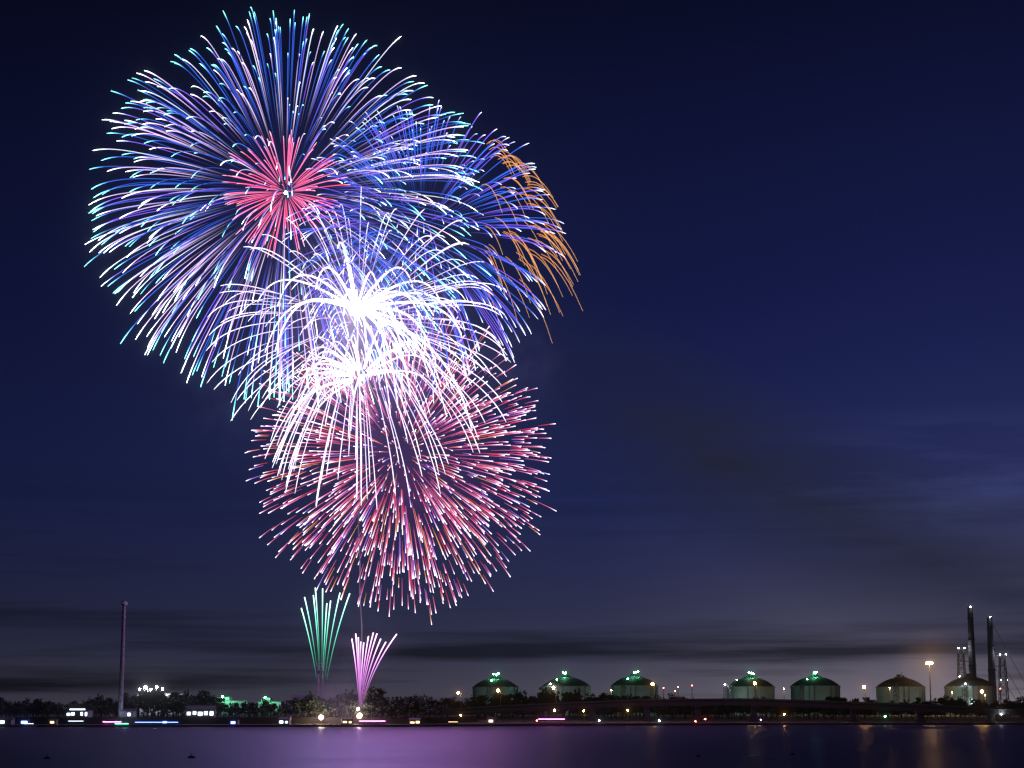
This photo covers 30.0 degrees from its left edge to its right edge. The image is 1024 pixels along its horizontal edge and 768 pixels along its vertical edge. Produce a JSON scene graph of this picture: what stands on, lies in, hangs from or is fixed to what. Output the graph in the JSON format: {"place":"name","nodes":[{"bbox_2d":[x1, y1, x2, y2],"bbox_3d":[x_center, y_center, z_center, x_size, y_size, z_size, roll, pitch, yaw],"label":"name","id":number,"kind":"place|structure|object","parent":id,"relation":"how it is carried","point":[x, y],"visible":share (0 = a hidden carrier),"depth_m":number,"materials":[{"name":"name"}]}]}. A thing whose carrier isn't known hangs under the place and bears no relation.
{"place":"outdoors","nodes":[
{"label":"outdoors","id":0,"kind":"place"},
{"bbox_2d":[0,717,15,724],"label":"shore building","id":1,"kind":"structure","parent":0,"point":[7,720],"depth_m":1239.37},
{"bbox_2d":[19,719,29,723],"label":"shore building","id":2,"kind":"structure","parent":0,"point":[22,721],"depth_m":1262.96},
{"bbox_2d":[48,719,57,723],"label":"shore building","id":3,"kind":"structure","parent":0,"point":[52,721],"depth_m":1248.81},
{"bbox_2d":[66,709,92,716],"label":"shore building","id":4,"kind":"structure","parent":0,"point":[78,713],"depth_m":1277.90,"materials":[{"name":"white"}]},
{"bbox_2d":[138,723,176,724],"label":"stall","id":5,"kind":"object","parent":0,"point":[157,723],"visible":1,"depth_m":1239.67,"materials":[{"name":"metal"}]},
{"bbox_2d":[136,686,189,713],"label":"building","id":6,"kind":"structure","parent":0,"point":[145,687],"depth_m":1860.31,"materials":[{"name":"white"}]},
{"bbox_2d":[278,717,290,724],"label":"shore building","id":7,"kind":"structure","parent":0,"point":[284,720],"depth_m":1246.42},
{"bbox_2d":[84,8,582,713],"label":"fireworks","id":8,"kind":"object","parent":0,"point":[368,308],"visible":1,"depth_m":1318.43,"materials":[{"name":"multicoloured"}]},
{"bbox_2d":[284,191,363,379],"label":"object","id":9,"kind":"object","parent":8,"relation":"attached to","point":[352,313],"visible":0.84,"depth_m":1324.62,"materials":[{"name":"white"}]},
{"bbox_2d":[409,718,420,723],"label":"shore building","id":10,"kind":"structure","parent":0,"point":[414,720],"depth_m":1263.17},
{"bbox_2d":[486,717,496,722],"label":"shore building","id":11,"kind":"structure","parent":0,"point":[491,719],"depth_m":1396.27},
{"bbox_2d":[0,709,1023,767],"bbox_3d":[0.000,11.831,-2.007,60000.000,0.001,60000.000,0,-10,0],"label":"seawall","id":12,"kind":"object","parent":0,"point":[843,746],"depth_m":591.46,"materials":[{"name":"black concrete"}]},
{"bbox_2d":[23,723,36,726],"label":"boat","id":13,"kind":"object","parent":12,"relation":"on","point":[28,724],"visible":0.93,"depth_m":1215.70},
{"bbox_2d":[113,723,133,726],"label":"boat","id":14,"kind":"object","parent":12,"relation":"on","point":[121,724],"visible":0.95,"depth_m":1215.34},
{"bbox_2d":[0,710,1023,726],"bbox_3d":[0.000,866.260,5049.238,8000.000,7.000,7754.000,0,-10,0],"label":"land","id":15,"kind":"structure","parent":0,"point":[259,720],"depth_m":1371.94,"materials":[{"name":"black"}]},
{"bbox_2d":[11,701,21,715],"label":"tree","id":16,"kind":"object","parent":15,"relation":"on","point":[18,705],"visible":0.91,"depth_m":1301.60,"materials":[{"name":"green plant"}]},
{"bbox_2d":[21,700,33,716],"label":"tree","id":17,"kind":"object","parent":15,"relation":"on","point":[24,708],"visible":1,"depth_m":1289.91,"materials":[{"name":"green plant"}]},
{"bbox_2d":[32,698,45,716],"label":"tree","id":18,"kind":"object","parent":15,"relation":"on","point":[37,703],"visible":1,"depth_m":1291.08,"materials":[{"name":"green plant"}]},
{"bbox_2d":[51,703,59,716],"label":"tree","id":19,"kind":"object","parent":15,"relation":"on","point":[56,708],"visible":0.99,"depth_m":1293.10,"materials":[{"name":"green plant"}]},
{"bbox_2d":[87,699,98,708],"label":"tree","id":20,"kind":"object","parent":15,"relation":"on","point":[90,704],"visible":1,"depth_m":1294.12,"materials":[{"name":"green plant"}]},
{"bbox_2d":[94,701,105,716],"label":"tree","id":21,"kind":"object","parent":15,"relation":"on","point":[101,703],"visible":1,"depth_m":1296.31,"materials":[{"name":"green plant"}]},
{"bbox_2d":[98,702,110,716],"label":"tree","id":22,"kind":"object","parent":15,"relation":"on","point":[106,705],"visible":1,"depth_m":1290.66,"materials":[{"name":"green plant"}]},
{"bbox_2d":[110,701,117,716],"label":"tree","id":23,"kind":"object","parent":15,"relation":"on","point":[114,704],"visible":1,"depth_m":1289.74,"materials":[{"name":"green plant"}]},
{"bbox_2d":[117,601,127,716],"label":"tower","id":24,"kind":"structure","parent":15,"relation":"on","point":[121,678],"depth_m":1287.51,"materials":[{"name":"metal"}]},
{"bbox_2d":[123,698,133,708],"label":"tree","id":25,"kind":"object","parent":15,"relation":"on","point":[129,704],"visible":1,"depth_m":1293.35,"materials":[{"name":"green plant"}]},
{"bbox_2d":[121,709,136,716],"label":"shore building","id":26,"kind":"structure","parent":15,"relation":"on","point":[128,712],"depth_m":1282.40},
{"bbox_2d":[128,687,147,713],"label":"pine","id":27,"kind":"object","parent":15,"relation":"on","point":[140,697],"visible":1,"depth_m":1294.43,"materials":[{"name":"green plant"}]},
{"bbox_2d":[132,695,143,708],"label":"tree","id":28,"kind":"object","parent":15,"relation":"on","point":[138,700],"visible":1,"depth_m":1292.16,"materials":[{"name":"green plant"}]},
{"bbox_2d":[141,689,153,716],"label":"tree","id":29,"kind":"object","parent":15,"relation":"on","point":[148,701],"visible":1,"depth_m":1295.21,"materials":[{"name":"green plant"}]},
{"bbox_2d":[149,696,162,716],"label":"tree","id":30,"kind":"object","parent":15,"relation":"on","point":[156,704],"visible":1,"depth_m":1292.78,"materials":[{"name":"green plant"}]},
{"bbox_2d":[153,690,169,716],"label":"tree","id":31,"kind":"object","parent":15,"relation":"on","point":[160,695],"visible":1,"depth_m":1294.20,"materials":[{"name":"green plant"}]},
{"bbox_2d":[161,700,174,716],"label":"tree","id":32,"kind":"object","parent":15,"relation":"on","point":[168,705],"visible":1,"depth_m":1292.53,"materials":[{"name":"green plant"}]},
{"bbox_2d":[168,692,179,716],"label":"tree","id":33,"kind":"object","parent":15,"relation":"on","point":[172,695],"visible":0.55,"depth_m":1328.84,"materials":[{"name":"green plant"}]},
{"bbox_2d":[172,696,185,712],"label":"tree","id":34,"kind":"object","parent":15,"relation":"on","point":[178,700],"visible":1,"depth_m":1293.05,"materials":[{"name":"green plant"}]},
{"bbox_2d":[175,694,190,716],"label":"tree","id":35,"kind":"object","parent":15,"relation":"on","point":[182,696],"visible":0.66,"depth_m":1304.55,"materials":[{"name":"green plant"}]},
{"bbox_2d":[178,700,191,716],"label":"tree","id":36,"kind":"object","parent":15,"relation":"on","point":[183,704],"visible":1,"depth_m":1292.01,"materials":[{"name":"green plant"}]},
{"bbox_2d":[186,695,197,705],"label":"tree","id":37,"kind":"object","parent":15,"relation":"on","point":[193,700],"visible":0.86,"depth_m":1295.43,"materials":[{"name":"green plant"}]},
{"bbox_2d":[186,706,216,716],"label":"shore building","id":38,"kind":"structure","parent":15,"relation":"on","point":[200,711],"depth_m":1281.33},
{"bbox_2d":[196,694,208,705],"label":"tree","id":39,"kind":"object","parent":15,"relation":"on","point":[200,700],"visible":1,"depth_m":1293.77,"materials":[{"name":"green plant"}]},
{"bbox_2d":[196,691,215,705],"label":"tree","id":40,"kind":"object","parent":15,"relation":"on","point":[209,698],"visible":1,"depth_m":1292.88,"materials":[{"name":"green plant"}]},
{"bbox_2d":[219,696,246,713],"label":"plant","id":41,"kind":"object","parent":15,"relation":"on","point":[227,700],"visible":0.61,"depth_m":1957.99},
{"bbox_2d":[240,701,246,715],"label":"tree","id":42,"kind":"object","parent":15,"relation":"on","point":[244,707],"visible":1,"depth_m":1292.20,"materials":[{"name":"green plant"}]},
{"bbox_2d":[259,697,270,707],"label":"tree","id":43,"kind":"object","parent":15,"relation":"on","point":[265,701],"visible":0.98,"depth_m":1310.40,"materials":[{"name":"green plant"}]},
{"bbox_2d":[258,697,284,713],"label":"plant","id":44,"kind":"object","parent":15,"relation":"on","point":[281,703],"visible":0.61,"depth_m":2007.32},
{"bbox_2d":[288,700,298,716],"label":"tree","id":45,"kind":"object","parent":15,"relation":"on","point":[294,703],"visible":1,"depth_m":1290.15,"materials":[{"name":"green plant"}]},
{"bbox_2d":[297,699,305,710],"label":"tree","id":46,"kind":"object","parent":15,"relation":"on","point":[300,707],"visible":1,"depth_m":1294.40,"materials":[{"name":"green plant"}]},
{"bbox_2d":[285,695,329,716],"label":"plant","id":47,"kind":"object","parent":15,"relation":"on","point":[300,697],"visible":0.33,"depth_m":1386.01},
{"bbox_2d":[305,691,317,716],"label":"tree","id":48,"kind":"object","parent":15,"relation":"on","point":[312,703],"visible":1,"depth_m":1292.03,"materials":[{"name":"green plant"}]},
{"bbox_2d":[316,699,323,716],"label":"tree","id":49,"kind":"object","parent":15,"relation":"on","point":[320,702],"visible":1,"depth_m":1293.78,"materials":[{"name":"green plant"}]},
{"bbox_2d":[316,663,325,716],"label":"launch tower","id":50,"kind":"structure","parent":15,"relation":"on","point":[319,675],"depth_m":1363.09,"materials":[{"name":"metal"}]},
{"bbox_2d":[321,701,331,716],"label":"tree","id":51,"kind":"object","parent":15,"relation":"on","point":[324,706],"visible":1,"depth_m":1290.34,"materials":[{"name":"green plant"}]},
{"bbox_2d":[338,693,353,716],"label":"tree","id":52,"kind":"object","parent":15,"relation":"on","point":[345,700],"visible":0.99,"depth_m":1294.48,"materials":[{"name":"green plant"}]},
{"bbox_2d":[341,719,352,723],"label":"shore building","id":53,"kind":"structure","parent":15,"relation":"on","point":[346,721],"depth_m":1257.63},
{"bbox_2d":[340,689,357,716],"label":"tree","id":54,"kind":"object","parent":15,"relation":"on","point":[350,694],"visible":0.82,"depth_m":1305.87,"materials":[{"name":"green plant"}]},
{"bbox_2d":[342,699,357,716],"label":"tree","id":55,"kind":"object","parent":15,"relation":"on","point":[351,706],"visible":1,"depth_m":1288.43,"materials":[{"name":"green plant"}]},
{"bbox_2d":[360,688,377,716],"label":"tree","id":56,"kind":"object","parent":15,"relation":"on","point":[370,692],"visible":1,"depth_m":1292.25,"materials":[{"name":"green plant"}]},
{"bbox_2d":[363,696,375,716],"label":"tree","id":57,"kind":"object","parent":15,"relation":"on","point":[369,705],"visible":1,"depth_m":1290.19,"materials":[{"name":"green plant"}]},
{"bbox_2d":[372,700,381,716],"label":"tree","id":58,"kind":"object","parent":15,"relation":"on","point":[375,707],"visible":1,"depth_m":1294.45,"materials":[{"name":"green plant"}]},
{"bbox_2d":[376,700,384,716],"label":"tree","id":59,"kind":"object","parent":15,"relation":"on","point":[379,708],"visible":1,"depth_m":1294.26,"materials":[{"name":"green plant"}]},
{"bbox_2d":[377,687,386,696],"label":"tree","id":60,"kind":"object","parent":15,"relation":"on","point":[381,691],"visible":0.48,"depth_m":1327.95,"materials":[{"name":"green plant"}]},
{"bbox_2d":[383,699,400,717],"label":"tree","id":61,"kind":"object","parent":15,"relation":"on","point":[392,704],"visible":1,"depth_m":1288.89,"materials":[{"name":"green plant"}]},
{"bbox_2d":[392,698,405,717],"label":"tree","id":62,"kind":"object","parent":15,"relation":"on","point":[400,706],"visible":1,"depth_m":1290.80,"materials":[{"name":"green plant"}]},
{"bbox_2d":[401,698,408,716],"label":"tree","id":63,"kind":"object","parent":15,"relation":"on","point":[404,701],"visible":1,"depth_m":1296.23,"materials":[{"name":"green plant"}]},
{"bbox_2d":[407,694,419,716],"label":"tree","id":64,"kind":"object","parent":15,"relation":"on","point":[412,707],"visible":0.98,"depth_m":1294.96,"materials":[{"name":"green plant"}]},
{"bbox_2d":[409,699,418,717],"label":"tree","id":65,"kind":"object","parent":15,"relation":"on","point":[416,701],"visible":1,"depth_m":1290.26,"materials":[{"name":"green plant"}]},
{"bbox_2d":[426,696,436,716],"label":"tree","id":66,"kind":"object","parent":15,"relation":"on","point":[431,702],"visible":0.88,"depth_m":1312.09,"materials":[{"name":"green plant"}]},
{"bbox_2d":[439,697,449,705],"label":"tree","id":67,"kind":"object","parent":15,"relation":"on","point":[445,701],"visible":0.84,"depth_m":2383.89,"materials":[{"name":"green plant"}]},
{"bbox_2d":[466,695,477,706],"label":"tree","id":68,"kind":"object","parent":15,"relation":"on","point":[471,704],"visible":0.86,"depth_m":2394.07,"materials":[{"name":"green plant"}]},
{"bbox_2d":[475,695,485,716],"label":"tree","id":69,"kind":"object","parent":15,"relation":"on","point":[481,698],"visible":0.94,"depth_m":2377.89,"materials":[{"name":"green plant"}]},
{"bbox_2d":[472,673,518,714],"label":"storage tank","id":70,"kind":"object","parent":15,"relation":"on","point":[490,686],"visible":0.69,"depth_m":2985.37,"materials":[{"name":"metal"}]},
{"bbox_2d":[492,692,507,716],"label":"tree","id":71,"kind":"object","parent":15,"relation":"on","point":[496,701],"visible":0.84,"depth_m":2378.69,"materials":[{"name":"green plant"}]},
{"bbox_2d":[511,690,527,716],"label":"tree","id":72,"kind":"object","parent":15,"relation":"on","point":[519,697],"visible":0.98,"depth_m":2377.85,"materials":[{"name":"green plant"}]},
{"bbox_2d":[533,687,553,702],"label":"tree","id":73,"kind":"object","parent":15,"relation":"on","point":[543,695],"visible":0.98,"depth_m":2376.57,"materials":[{"name":"green plant"}]},
{"bbox_2d":[538,719,564,724],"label":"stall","id":74,"kind":"object","parent":15,"relation":"on","point":[551,723],"visible":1,"depth_m":1246.88,"materials":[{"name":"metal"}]},
{"bbox_2d":[546,691,565,716],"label":"tree","id":75,"kind":"object","parent":15,"relation":"on","point":[554,697],"visible":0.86,"depth_m":2388.94,"materials":[{"name":"green plant"}]},
{"bbox_2d":[541,672,590,714],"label":"storage tank","id":76,"kind":"object","parent":15,"relation":"on","point":[564,683],"visible":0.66,"depth_m":2934.32,"materials":[{"name":"metal"}]},
{"bbox_2d":[560,692,571,701],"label":"tree","id":77,"kind":"object","parent":15,"relation":"on","point":[564,696],"visible":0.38,"depth_m":2413.59,"materials":[{"name":"green plant"}]},
{"bbox_2d":[564,693,576,716],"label":"tree","id":78,"kind":"object","parent":15,"relation":"on","point":[568,697],"visible":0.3,"depth_m":2390.90,"materials":[{"name":"green plant"}]},
{"bbox_2d":[573,688,583,716],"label":"tree","id":79,"kind":"object","parent":15,"relation":"on","point":[577,694],"visible":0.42,"depth_m":2415.61,"materials":[{"name":"green plant"}]},
{"bbox_2d":[585,693,600,700],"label":"tree","id":80,"kind":"object","parent":15,"relation":"on","point":[593,698],"visible":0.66,"depth_m":2385.76,"materials":[{"name":"green plant"}]},
{"bbox_2d":[595,708,603,718],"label":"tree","id":81,"kind":"object","parent":15,"relation":"on","point":[598,711],"visible":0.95,"depth_m":1857.56,"materials":[{"name":"green plant"}]},
{"bbox_2d":[599,692,610,715],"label":"tree","id":82,"kind":"object","parent":15,"relation":"on","point":[604,695],"visible":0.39,"depth_m":2381.84,"materials":[{"name":"green plant"}]},
{"bbox_2d":[624,707,636,718],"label":"tree","id":83,"kind":"object","parent":15,"relation":"on","point":[629,709],"visible":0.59,"depth_m":1847.19,"materials":[{"name":"green plant"}]},
{"bbox_2d":[610,671,657,714],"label":"storage tank","id":84,"kind":"object","parent":15,"relation":"on","point":[634,684],"visible":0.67,"depth_m":2983.54,"materials":[{"name":"metal"}]},
{"bbox_2d":[635,706,643,718],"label":"tree","id":85,"kind":"object","parent":15,"relation":"on","point":[640,709],"visible":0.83,"depth_m":1854.45,"materials":[{"name":"green plant"}]},
{"bbox_2d":[653,706,664,718],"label":"tree","id":86,"kind":"object","parent":15,"relation":"on","point":[660,708],"visible":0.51,"depth_m":1846.95,"materials":[{"name":"green plant"}]},
{"bbox_2d":[381,682,1023,722],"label":"bridge","id":87,"kind":"structure","parent":15,"relation":"on","point":[991,713],"depth_m":1498.04,"materials":[{"name":"concrete"}]},
{"bbox_2d":[727,705,738,718],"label":"tree","id":88,"kind":"object","parent":15,"relation":"on","point":[730,709],"visible":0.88,"depth_m":1849.65,"materials":[{"name":"green plant"}]},
{"bbox_2d":[735,706,747,718],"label":"tree","id":89,"kind":"object","parent":15,"relation":"on","point":[741,711],"visible":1,"depth_m":1846.32,"materials":[{"name":"green plant"}]},
{"bbox_2d":[723,672,774,714],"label":"storage tank","id":90,"kind":"object","parent":15,"relation":"on","point":[744,687],"visible":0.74,"depth_m":2886.37,"materials":[{"name":"metal"}]},
{"bbox_2d":[757,706,765,718],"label":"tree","id":91,"kind":"object","parent":15,"relation":"on","point":[760,711],"visible":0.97,"depth_m":1848.19,"materials":[{"name":"green plant"}]},
{"bbox_2d":[770,706,781,718],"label":"tree","id":92,"kind":"object","parent":15,"relation":"on","point":[774,710],"visible":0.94,"depth_m":1849.82,"materials":[{"name":"green plant"}]},
{"bbox_2d":[776,707,788,718],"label":"tree","id":93,"kind":"object","parent":15,"relation":"on","point":[786,711],"visible":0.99,"depth_m":1850.04,"materials":[{"name":"green plant"}]},
{"bbox_2d":[790,671,841,714],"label":"storage tank","id":94,"kind":"object","parent":15,"relation":"on","point":[814,687],"visible":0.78,"depth_m":3010.99,"materials":[{"name":"metal"}]},
{"bbox_2d":[875,672,925,714],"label":"storage tank","id":95,"kind":"object","parent":15,"relation":"on","point":[901,687],"visible":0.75,"depth_m":2914.16,"materials":[{"name":"metal"}]},
{"bbox_2d":[926,662,932,700],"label":"flood mast","id":96,"kind":"object","parent":15,"relation":"on","point":[929,663],"visible":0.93,"depth_m":2767.64,"materials":[{"name":"metal"}]},
{"bbox_2d":[937,697,950,716],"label":"tree","id":97,"kind":"object","parent":15,"relation":"on","point":[941,701],"visible":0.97,"depth_m":2383.82,"materials":[{"name":"green plant"}]},
{"bbox_2d":[945,696,956,716],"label":"tree","id":98,"kind":"object","parent":15,"relation":"on","point":[952,701],"visible":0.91,"depth_m":2380.81,"materials":[{"name":"green plant"}]},
{"bbox_2d":[957,699,967,716],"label":"tree","id":99,"kind":"object","parent":15,"relation":"on","point":[961,702],"visible":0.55,"depth_m":2378.20,"materials":[{"name":"green plant"}]},
{"bbox_2d":[957,607,976,678],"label":"stack","id":100,"kind":"object","parent":15,"relation":"on","point":[972,665],"visible":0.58,"depth_m":3960.04,"materials":[{"name":"concrete"}]},
{"bbox_2d":[944,672,996,714],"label":"storage tank","id":101,"kind":"object","parent":15,"relation":"on","point":[967,687],"visible":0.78,"depth_m":2883.20,"materials":[{"name":"metal"}]},
{"bbox_2d":[974,699,983,716],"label":"tree","id":102,"kind":"object","parent":15,"relation":"on","point":[978,702],"visible":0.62,"depth_m":2388.52,"materials":[{"name":"green plant"}]},
{"bbox_2d":[991,700,1002,716],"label":"tree","id":103,"kind":"object","parent":15,"relation":"on","point":[995,704],"visible":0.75,"depth_m":2414.24,"materials":[{"name":"green plant"}]},
{"bbox_2d":[986,617,1008,706],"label":"stack","id":104,"kind":"object","parent":15,"relation":"on","point":[991,670],"visible":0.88,"depth_m":4005.17,"materials":[{"name":"concrete"}]},
{"bbox_2d":[994,627,1023,699],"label":"cables","id":105,"kind":"object","parent":104,"relation":"attached to","point":[1005,668],"visible":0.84,"depth_m":4006.26,"materials":[{"name":"metal"}]},
{"bbox_2d":[0,0,1023,708],"label":"sky","id":106,"kind":"structure","parent":0,"point":[784,398],"materials":[{"name":"blue"}]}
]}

